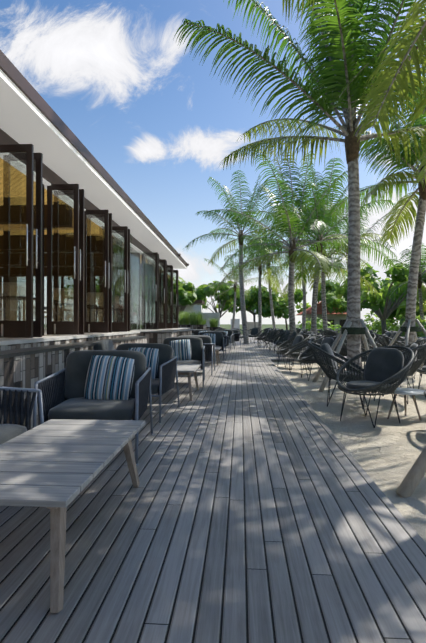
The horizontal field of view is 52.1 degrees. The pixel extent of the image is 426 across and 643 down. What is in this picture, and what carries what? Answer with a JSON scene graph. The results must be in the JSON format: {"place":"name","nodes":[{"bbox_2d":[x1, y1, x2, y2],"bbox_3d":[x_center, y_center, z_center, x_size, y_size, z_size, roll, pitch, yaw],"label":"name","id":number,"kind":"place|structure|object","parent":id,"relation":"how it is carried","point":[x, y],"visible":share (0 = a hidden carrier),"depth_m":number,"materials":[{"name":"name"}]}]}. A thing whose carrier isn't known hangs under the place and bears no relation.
{"place":"outdoors","nodes":[
{"label":"outdoors","id":0,"kind":"place"},
{"bbox_2d":[0,285,140,329],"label":"interior dining sets","id":1,"kind":"object","parent":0,"point":[45,308],"visible":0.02,"depth_m":9.58,"materials":[{"name":"brown wood"}]},
{"bbox_2d":[0,158,150,276],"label":"interior ceiling","id":2,"kind":"structure","parent":0,"point":[45,229],"depth_m":10.81,"materials":[{"name":"brown wood"}]},
{"bbox_2d":[0,328,189,350],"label":"countertop","id":3,"kind":"structure","parent":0,"point":[19,343],"depth_m":6.15,"materials":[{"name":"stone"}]},
{"bbox_2d":[10,254,93,321],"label":"interior columns","id":4,"kind":"structure","parent":3,"relation":"on","point":[91,292],"depth_m":11.53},
{"bbox_2d":[0,276,169,326],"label":"building facade","id":5,"kind":"structure","parent":3,"relation":"on","point":[62,296],"depth_m":18.95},
{"bbox_2d":[0,144,177,337],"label":"folding doors","id":6,"kind":"structure","parent":5,"relation":"attached to","point":[162,302],"depth_m":6.83,"materials":[{"name":"brown wood"}]},
{"bbox_2d":[0,50,186,269],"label":"building roof","id":7,"kind":"structure","parent":5,"relation":"on","point":[28,115],"depth_m":6.40,"materials":[{"name":"white paint"}]},
{"bbox_2d":[113,233,153,331],"bbox_3d":[-2.079,-0.928,11.668,0.456,2.350,2.612,0,0,4],"label":"curtain","id":8,"kind":"object","parent":3,"relation":"on","point":[134,288],"visible":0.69,"depth_m":12.46,"materials":[{"name":"white fabric"}]},
{"bbox_2d":[150,300,257,334],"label":"walls","id":9,"kind":"structure","parent":0,"point":[196,305],"depth_m":32.52,"materials":[{"name":"white paint"}]},
{"bbox_2d":[0,335,425,642],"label":"wooden deck","id":10,"kind":"structure","parent":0,"point":[256,506],"depth_m":2.17,"materials":[{"name":"grey wood"}]},
{"bbox_2d":[0,387,43,444],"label":"armchair","id":11,"kind":"object","parent":10,"relation":"on","point":[15,411],"visible":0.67,"depth_m":2.99,"materials":[{"name":"fabric"}]},
{"bbox_2d":[0,419,144,612],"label":"coffee table","id":12,"kind":"object","parent":10,"relation":"on","point":[55,466],"visible":1,"depth_m":2.03,"materials":[{"name":"grey wood"}]},
{"bbox_2d":[33,350,152,465],"bbox_3d":[-0.980,0.682,3.790,0.873,0.841,0.998,0,0,4],"label":"armchair","id":13,"kind":"object","parent":10,"relation":"on","point":[62,390],"visible":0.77,"depth_m":3.69,"materials":[{"name":"fabric"}]},
{"bbox_2d":[84,355,134,399],"bbox_3d":[-0.909,0.502,3.841,0.410,0.410,0.150,5,-20,0],"label":"striped pillow","id":14,"kind":"object","parent":13,"relation":"on","point":[109,377],"visible":0.98,"depth_m":3.78,"materials":[{"name":"blue fabric"}]},
{"bbox_2d":[94,339,115,349],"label":"armchair","id":15,"kind":"object","parent":10,"relation":"on","point":[107,344],"visible":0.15,"depth_m":6.46,"materials":[{"name":"fabric"}]},
{"bbox_2d":[0,325,221,429],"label":"low wall","id":16,"kind":"structure","parent":10,"relation":"on","point":[25,367],"depth_m":4.71,"materials":[{"name":"grey stone"}]},
{"bbox_2d":[175,310,218,326],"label":"ornamental grass","id":17,"kind":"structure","parent":16,"relation":"on","point":[185,318],"depth_m":22.18,"materials":[{"name":"green plant"}]},
{"bbox_2d":[116,343,179,424],"bbox_3d":[-0.894,0.690,5.214,0.889,0.841,1.012,0,0,4],"label":"armchair","id":18,"kind":"object","parent":10,"relation":"on","point":[163,382],"visible":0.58,"depth_m":5.29,"materials":[{"name":"fabric"}]},
{"bbox_2d":[128,347,158,378],"bbox_3d":[-0.860,0.510,5.261,0.410,0.410,0.150,1,-20,9],"label":"striped pillow","id":19,"kind":"object","parent":18,"relation":"on","point":[152,357],"visible":0.42,"depth_m":5.22,"materials":[{"name":"fabric"}]},
{"bbox_2d":[152,364,200,400],"bbox_3d":[-0.552,0.907,6.632,0.655,0.438,1.050,0,0,4],"label":"coffee table","id":20,"kind":"object","parent":10,"relation":"on","point":[186,369],"visible":0.52,"depth_m":6.24,"materials":[{"name":"grey wood"}]},
{"bbox_2d":[163,337,204,387],"bbox_3d":[-0.556,0.705,7.857,0.863,0.841,0.990,0,0,4],"label":"armchair","id":21,"kind":"object","parent":10,"relation":"on","point":[198,351],"visible":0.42,"depth_m":7.98,"materials":[{"name":"fabric"}]},
{"bbox_2d":[169,339,191,359],"bbox_3d":[-0.596,0.526,7.909,0.410,0.410,0.150,-5,-20,0],"label":"striped pillow","id":22,"kind":"object","parent":21,"relation":"on","point":[182,349],"visible":0.81,"depth_m":7.85,"materials":[{"name":"fabric"}]},
{"bbox_2d":[179,335,214,375],"bbox_3d":[-0.380,0.715,9.585,0.817,0.841,0.949,0,0,4],"label":"armchair","id":23,"kind":"object","parent":10,"relation":"on","point":[208,344],"visible":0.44,"depth_m":9.23,"materials":[{"name":"metal"}]},
{"bbox_2d":[191,330,209,334],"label":"armchair","id":24,"kind":"object","parent":10,"relation":"on","point":[196,332],"visible":0.1,"depth_m":18.24,"materials":[{"name":"fabric"}]},
{"bbox_2d":[199,332,223,358],"bbox_3d":[-0.066,0.735,13.095,0.849,0.841,0.978,0,0,4],"label":"armchair","id":25,"kind":"object","parent":10,"relation":"on","point":[219,339],"visible":0.42,"depth_m":13.22,"materials":[{"name":"fabric"}]},
{"bbox_2d":[203,333,215,345],"bbox_3d":[-0.117,0.556,13.147,0.410,0.410,0.150,0,-20,1],"label":"striped pillow","id":26,"kind":"object","parent":25,"relation":"on","point":[213,337],"visible":0.29,"depth_m":13.12,"materials":[{"name":"blue fabric"}]},
{"bbox_2d":[206,331,228,354],"bbox_3d":[0.125,0.750,15.588,0.816,0.841,0.946,0,0,10],"label":"armchair","id":27,"kind":"object","parent":10,"relation":"on","point":[226,340],"visible":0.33,"depth_m":15.26,"materials":[{"name":"metal"}]},
{"bbox_2d":[215,347,220,364],"bbox_3d":[-0.126,0.938,11.836,0.655,0.438,1.000,0,0,4],"label":"coffee table","id":28,"kind":"object","parent":10,"relation":"on","point":[217,349],"visible":0.35,"depth_m":11.57,"materials":[{"name":"grey wood"}]},
{"bbox_2d":[216,330,234,350],"bbox_3d":[0.430,0.764,18.118,0.816,0.841,0.946,0,0,12],"label":"armchair","id":29,"kind":"object","parent":10,"relation":"on","point":[231,335],"visible":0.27,"depth_m":18.20,"materials":[{"name":"fabric"}]},
{"bbox_2d":[225,329,240,346],"bbox_3d":[0.753,0.776,20.210,0.814,0.841,0.944,0,0,-19],"label":"armchair","id":30,"kind":"object","parent":10,"relation":"on","point":[236,333],"visible":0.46,"depth_m":19.94,"materials":[{"name":"fabric"}]},
{"bbox_2d":[231,328,244,344],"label":"armchair","id":31,"kind":"object","parent":10,"relation":"on","point":[241,336],"visible":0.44,"depth_m":22.61,"materials":[{"name":"fabric"}]},
{"bbox_2d":[248,328,260,343],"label":"round chair","id":32,"kind":"object","parent":10,"relation":"on","point":[254,332],"visible":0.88,"depth_m":24.54,"materials":[{"name":"wicker"}]},
{"bbox_2d":[256,328,274,346],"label":"round chair","id":33,"kind":"object","parent":10,"relation":"on","point":[269,331],"visible":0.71,"depth_m":20.11,"materials":[{"name":"wicker"}]},
{"bbox_2d":[262,329,282,348],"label":"round chair","id":34,"kind":"object","parent":10,"relation":"on","point":[274,333],"visible":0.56,"depth_m":18.23,"materials":[{"name":"wicker"}]},
{"bbox_2d":[267,330,287,350],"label":"round chair","id":35,"kind":"object","parent":10,"relation":"on","point":[271,339],"visible":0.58,"depth_m":17.10,"materials":[{"name":"wicker"}]},
{"bbox_2d":[273,330,296,352],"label":"round chair","id":36,"kind":"object","parent":10,"relation":"on","point":[284,333],"visible":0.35,"depth_m":16.01,"materials":[{"name":"wicker"}]},
{"bbox_2d":[275,330,301,354],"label":"round chair","id":37,"kind":"object","parent":10,"relation":"on","point":[294,333],"visible":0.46,"depth_m":14.92,"materials":[{"name":"wicker"}]},
{"bbox_2d":[280,331,308,357],"bbox_3d":[2.556,0.728,13.673,0.915,0.876,0.823,0,0,4],"label":"round chair","id":38,"kind":"object","parent":10,"relation":"on","point":[305,332],"visible":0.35,"depth_m":13.50,"materials":[{"name":"wicker"}]},
{"bbox_2d":[317,333,425,365],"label":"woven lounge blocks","id":39,"kind":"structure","parent":10,"relation":"on","point":[376,339],"depth_m":17.06,"materials":[{"name":"wicker"}]},
{"bbox_2d":[0,0,425,323],"label":"sky","id":40,"kind":"structure","parent":0,"point":[155,118],"materials":[{"name":"blue"}]},
{"bbox_2d":[44,324,399,334],"bbox_3d":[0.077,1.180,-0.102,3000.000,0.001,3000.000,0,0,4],"label":"ground","id":41,"kind":"structure","parent":0,"point":[264,326],"depth_m":206.75,"materials":[{"name":"green plant"}]},
{"bbox_2d":[60,276,140,312],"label":"tree","id":42,"kind":"object","parent":41,"relation":"on","point":[72,291],"depth_m":33.87,"materials":[{"name":"green plant"}]},
{"bbox_2d":[140,276,185,299],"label":"tree","id":43,"kind":"object","parent":41,"relation":"on","point":[183,281],"depth_m":46.71,"materials":[{"name":"green plant"}]},
{"bbox_2d":[168,282,196,324],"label":"tree","id":44,"kind":"object","parent":41,"relation":"on","point":[187,295],"visible":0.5,"depth_m":26.07,"materials":[{"name":"green plant"}]},
{"bbox_2d":[195,280,248,317],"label":"tree","id":45,"kind":"object","parent":41,"relation":"on","point":[223,301],"visible":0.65,"depth_m":45.03,"materials":[{"name":"green plant"}]},
{"bbox_2d":[204,254,267,327],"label":"palm","id":46,"kind":"object","parent":41,"relation":"on","point":[235,283],"visible":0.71,"depth_m":38.61,"materials":[{"name":"green plant"}]},
{"bbox_2d":[185,170,294,343],"bbox_3d":[1.542,-3.314,23.816,5.435,9.290,6.049,0,0,-44],"label":"palm","id":47,"kind":"object","parent":41,"relation":"on","point":[241,235],"visible":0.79,"depth_m":23.54,"materials":[{"name":"green plant"}]},
{"bbox_2d":[220,223,288,337],"bbox_3d":[3.136,-2.722,28.891,5.586,8.152,5.412,0,0,4],"label":"palm","id":48,"kind":"object","parent":41,"relation":"on","point":[259,299],"visible":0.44,"depth_m":28.88,"materials":[{"name":"green plant"}]},
{"bbox_2d":[228,284,287,321],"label":"tree","id":49,"kind":"object","parent":41,"relation":"on","point":[251,304],"visible":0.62,"depth_m":59.59,"materials":[{"name":"green plant"}]},
{"bbox_2d":[227,219,307,327],"bbox_3d":[4.064,-3.222,33.111,6.278,9.204,5.541,0,0,-36],"label":"palm","id":50,"kind":"object","parent":41,"relation":"on","point":[271,307],"visible":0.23,"depth_m":33.28,"materials":[{"name":"green plant"}]},
{"bbox_2d":[262,288,310,329],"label":"tree","id":51,"kind":"object","parent":41,"relation":"on","point":[298,295],"visible":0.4,"depth_m":59.21,"materials":[{"name":"green plant"}]},
{"bbox_2d":[203,149,396,335],"bbox_3d":[2.392,-2.338,14.906,5.956,7.223,5.312,0,0,-36],"label":"palm","id":52,"kind":"object","parent":41,"relation":"on","point":[290,216],"visible":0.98,"depth_m":14.69,"materials":[{"name":"green plant"}]},
{"bbox_2d":[268,203,343,329],"bbox_3d":[5.642,-3.034,27.102,5.693,8.756,6.080,0,0,-28],"label":"palm","id":53,"kind":"object","parent":41,"relation":"on","point":[304,304],"visible":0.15,"depth_m":26.98,"materials":[{"name":"green plant"}]},
{"bbox_2d":[232,157,396,334],"bbox_3d":[3.856,-2.431,17.236,5.718,7.431,5.833,0,0,-37],"label":"palm","id":54,"kind":"object","parent":41,"relation":"on","point":[316,196],"visible":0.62,"depth_m":16.84,"materials":[{"name":"green plant"}]},
{"bbox_2d":[298,317,330,332],"bbox_3d":[7.379,0.555,31.908,2.612,1.915,2.621,0,0,4],"label":"shrub","id":55,"kind":"object","parent":41,"relation":"on","point":[319,326],"visible":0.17,"depth_m":31.58,"materials":[{"name":"green plant"}]},
{"bbox_2d":[250,172,384,333],"bbox_3d":[4.223,-2.377,18.897,5.548,7.336,6.057,0,0,4],"label":"palm","id":56,"kind":"object","parent":41,"relation":"on","point":[338,265],"visible":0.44,"depth_m":18.56,"materials":[{"name":"green plant"}]},
{"bbox_2d":[297,301,346,330],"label":"red bungalow roof","id":57,"kind":"structure","parent":41,"relation":"on","point":[334,318],"depth_m":50.62,"materials":[{"name":"ceramic"}]},
{"bbox_2d":[309,320,340,332],"bbox_3d":[8.975,0.694,35.585,2.950,1.839,3.183,0,0,31],"label":"shrub","id":58,"kind":"object","parent":41,"relation":"on","point":[333,328],"visible":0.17,"depth_m":35.00,"materials":[{"name":"green plant"}]},
{"bbox_2d":[317,279,363,313],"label":"tree","id":59,"kind":"object","parent":41,"relation":"on","point":[332,300],"visible":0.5,"depth_m":49.16,"materials":[{"name":"green plant"}]},
{"bbox_2d":[303,197,396,319],"bbox_3d":[7.141,-2.639,23.397,5.623,7.928,6.171,0,0,4],"label":"palm","id":60,"kind":"object","parent":41,"relation":"on","point":[346,254],"visible":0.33,"depth_m":23.42,"materials":[{"name":"green plant"}]},
{"bbox_2d":[282,0,425,146],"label":"palm","id":61,"kind":"object","parent":41,"relation":"on","point":[402,82],"visible":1,"depth_m":5.59,"materials":[{"name":"green plant"}]},
{"bbox_2d":[363,311,380,333],"bbox_3d":[9.594,0.417,26.191,1.986,2.148,1.866,0,0,4],"label":"shrub","id":62,"kind":"object","parent":41,"relation":"on","point":[372,319],"visible":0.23,"depth_m":25.98,"materials":[{"name":"green plant"}]},
{"bbox_2d":[335,263,425,333],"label":"tree","id":63,"kind":"object","parent":41,"relation":"on","point":[400,274],"visible":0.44,"depth_m":22.09,"materials":[{"name":"green plant"}]},
{"bbox_2d":[336,0,425,190],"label":"palm","id":64,"kind":"object","parent":41,"relation":"on","point":[418,111],"visible":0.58,"depth_m":7.09,"materials":[{"name":"green plant"}]},
{"bbox_2d":[369,318,395,334],"bbox_3d":[9.065,0.567,23.267,1.487,1.679,1.534,0,0,4],"label":"shrub","id":65,"kind":"object","parent":41,"relation":"on","point":[378,327],"visible":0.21,"depth_m":22.97,"materials":[{"name":"green plant"}]},
{"bbox_2d":[361,279,403,319],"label":"tree","id":66,"kind":"object","parent":41,"relation":"on","point":[366,307],"visible":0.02,"depth_m":57.55,"materials":[{"name":"green plant"}]},
{"bbox_2d":[364,277,425,323],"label":"tree","id":67,"kind":"object","parent":41,"relation":"on","point":[400,308],"visible":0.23,"depth_m":36.95,"materials":[{"name":"green plant"}]},
{"bbox_2d":[381,243,425,326],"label":"palm","id":68,"kind":"object","parent":41,"relation":"on","point":[421,287],"visible":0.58,"depth_m":20.39,"materials":[{"name":"green plant"}]},
{"bbox_2d":[387,319,424,331],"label":"shrub","id":69,"kind":"object","parent":41,"relation":"on","point":[391,328],"visible":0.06,"depth_m":21.42,"materials":[{"name":"green plant"}]},
{"bbox_2d":[392,311,422,336],"bbox_3d":[8.481,0.500,19.008,1.327,1.894,1.249,0,0,-32],"label":"shrub","id":70,"kind":"object","parent":41,"relation":"on","point":[401,320],"visible":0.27,"depth_m":19.03,"materials":[{"name":"green plant"}]},
{"bbox_2d":[401,326,425,336],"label":"shrub","id":71,"kind":"object","parent":41,"relation":"on","point":[422,334],"visible":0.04,"depth_m":18.41,"materials":[{"name":"green plant"}]},
{"bbox_2d":[402,315,425,336],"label":"shrub","id":72,"kind":"object","parent":41,"relation":"on","point":[424,322],"visible":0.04,"depth_m":18.94,"materials":[{"name":"green plant"}]},
{"bbox_2d":[273,362,425,541],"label":"sand ground","id":73,"kind":"structure","parent":0,"point":[385,452],"depth_m":4.68,"materials":[{"name":"beige sand"}]},
{"bbox_2d":[276,334,309,367],"bbox_3d":[2.130,0.778,11.637,0.914,0.871,0.837,0,0,4],"label":"round chair","id":74,"kind":"object","parent":73,"relation":"on","point":[298,340],"visible":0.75,"depth_m":11.60,"materials":[{"name":"wicker"}]},
{"bbox_2d":[173,0,425,370],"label":"palm","id":75,"kind":"object","parent":73,"relation":"on","point":[339,32],"visible":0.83,"depth_m":7.71,"materials":[{"name":"green plant"}]},
{"bbox_2d":[285,336,323,372],"bbox_3d":[2.152,0.770,10.280,0.922,0.871,0.824,0,0,4],"label":"round chair","id":76,"kind":"object","parent":73,"relation":"on","point":[294,352],"visible":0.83,"depth_m":10.08,"materials":[{"name":"wicker"}]},
{"bbox_2d":[300,333,320,344],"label":"round chair","id":77,"kind":"object","parent":73,"relation":"on","point":[306,337],"visible":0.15,"depth_m":12.85,"materials":[{"name":"wicker"}]},
{"bbox_2d":[297,336,340,380],"bbox_3d":[2.189,0.750,9.003,0.897,0.901,0.826,0,0,4],"label":"round chair","id":78,"kind":"object","parent":73,"relation":"on","point":[311,358],"visible":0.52,"depth_m":8.87,"materials":[{"name":"wicker"}]},
{"bbox_2d":[311,334,341,367],"bbox_3d":[3.049,0.768,11.531,0.903,0.885,0.831,0,0,4],"label":"round chair","id":79,"kind":"object","parent":73,"relation":"on","point":[314,335],"visible":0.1,"depth_m":11.48,"materials":[{"name":"wicker"}]},
{"bbox_2d":[323,330,346,345],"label":"round chair","id":80,"kind":"object","parent":73,"relation":"on","point":[331,333],"visible":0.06,"depth_m":14.80,"materials":[{"name":"wicker"}]},
{"bbox_2d":[307,341,364,408],"bbox_3d":[1.791,0.734,6.144,0.896,0.901,0.828,0,0,4],"label":"round chair","id":81,"kind":"object","parent":73,"relation":"on","point":[329,366],"visible":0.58,"depth_m":6.00,"materials":[{"name":"wicker"}]},
{"bbox_2d":[325,335,346,370],"bbox_3d":[3.180,0.768,10.518,0.915,0.874,0.827,0,0,4],"label":"round chair","id":82,"kind":"object","parent":73,"relation":"on","point":[342,352],"visible":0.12,"depth_m":10.35,"materials":[{"name":"wicker"}]},
{"bbox_2d":[312,319,376,391],"bbox_3d":[2.473,0.564,7.792,1.344,1.299,1.265,0,0,4],"label":"tree support","id":83,"kind":"object","parent":73,"relation":"on","point":[362,330],"visible":0.48,"depth_m":7.60,"materials":[{"name":"wood"}]},
{"bbox_2d":[339,338,366,360],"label":"round chair","id":84,"kind":"object","parent":73,"relation":"on","point":[345,349],"visible":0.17,"depth_m":9.15,"materials":[{"name":"wicker"}]},
{"bbox_2d":[345,333,375,344],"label":"round chair","id":85,"kind":"object","parent":73,"relation":"on","point":[374,336],"visible":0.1,"depth_m":12.66,"materials":[{"name":"wicker"}]},
{"bbox_2d":[361,336,382,351],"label":"round chair","id":86,"kind":"object","parent":73,"relation":"on","point":[369,346],"visible":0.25,"depth_m":11.42,"materials":[{"name":"wicker"}]},
{"bbox_2d":[336,346,413,427],"bbox_3d":[1.894,0.733,5.113,0.884,0.877,0.860,0,0,4],"label":"round chair","id":87,"kind":"object","parent":73,"relation":"on","point":[385,370],"visible":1,"depth_m":5.07,"materials":[{"name":"wicker"}]},
{"bbox_2d":[325,64,425,372],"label":"palm","id":88,"kind":"object","parent":73,"relation":"on","point":[420,202],"visible":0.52,"depth_m":10.25,"materials":[{"name":"green plant"}]},
{"bbox_2d":[369,331,396,348],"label":"round chair","id":89,"kind":"object","parent":73,"relation":"on","point":[387,333],"visible":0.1,"depth_m":14.50,"materials":[{"name":"wicker"}]},
{"bbox_2d":[377,331,401,347],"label":"round chair","id":90,"kind":"object","parent":73,"relation":"on","point":[392,334],"visible":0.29,"depth_m":13.35,"materials":[{"name":"wicker"}]},
{"bbox_2d":[375,334,404,350],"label":"round chair","id":91,"kind":"object","parent":73,"relation":"on","point":[385,338],"visible":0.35,"depth_m":12.56,"materials":[{"name":"wicker"}]},
{"bbox_2d":[384,330,404,343],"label":"round chair","id":92,"kind":"object","parent":73,"relation":"on","point":[402,340],"visible":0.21,"depth_m":15.34,"materials":[{"name":"wicker"}]},
{"bbox_2d":[374,343,425,403],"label":"round chair","id":93,"kind":"object","parent":73,"relation":"on","point":[415,348],"visible":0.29,"depth_m":6.18,"materials":[{"name":"wicker"}]},
{"bbox_2d":[387,388,423,420],"bbox_3d":[2.283,0.997,5.191,0.460,0.353,0.460,0,0,4],"label":"side table","id":94,"kind":"object","parent":73,"relation":"on","point":[407,391],"visible":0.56,"depth_m":5.11,"materials":[{"name":"grey wood"}]},
{"bbox_2d":[388,319,425,366],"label":"tree support","id":95,"kind":"object","parent":73,"relation":"on","point":[408,329],"visible":0.54,"depth_m":10.21,"materials":[{"name":"wood"}]},
{"bbox_2d":[395,446,425,497],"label":"tree support","id":96,"kind":"object","parent":73,"relation":"on","point":[410,482],"visible":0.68,"depth_m":2.90,"materials":[{"name":"wood"}]},
{"bbox_2d":[400,337,425,378],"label":"round chair","id":97,"kind":"object","parent":73,"relation":"on","point":[420,341],"visible":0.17,"depth_m":8.86,"materials":[{"name":"wicker"}]},
{"bbox_2d":[414,349,425,388],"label":"round chair","id":98,"kind":"object","parent":73,"relation":"on","point":[422,370],"visible":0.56,"depth_m":7.02,"materials":[{"name":"wicker"}]}
]}

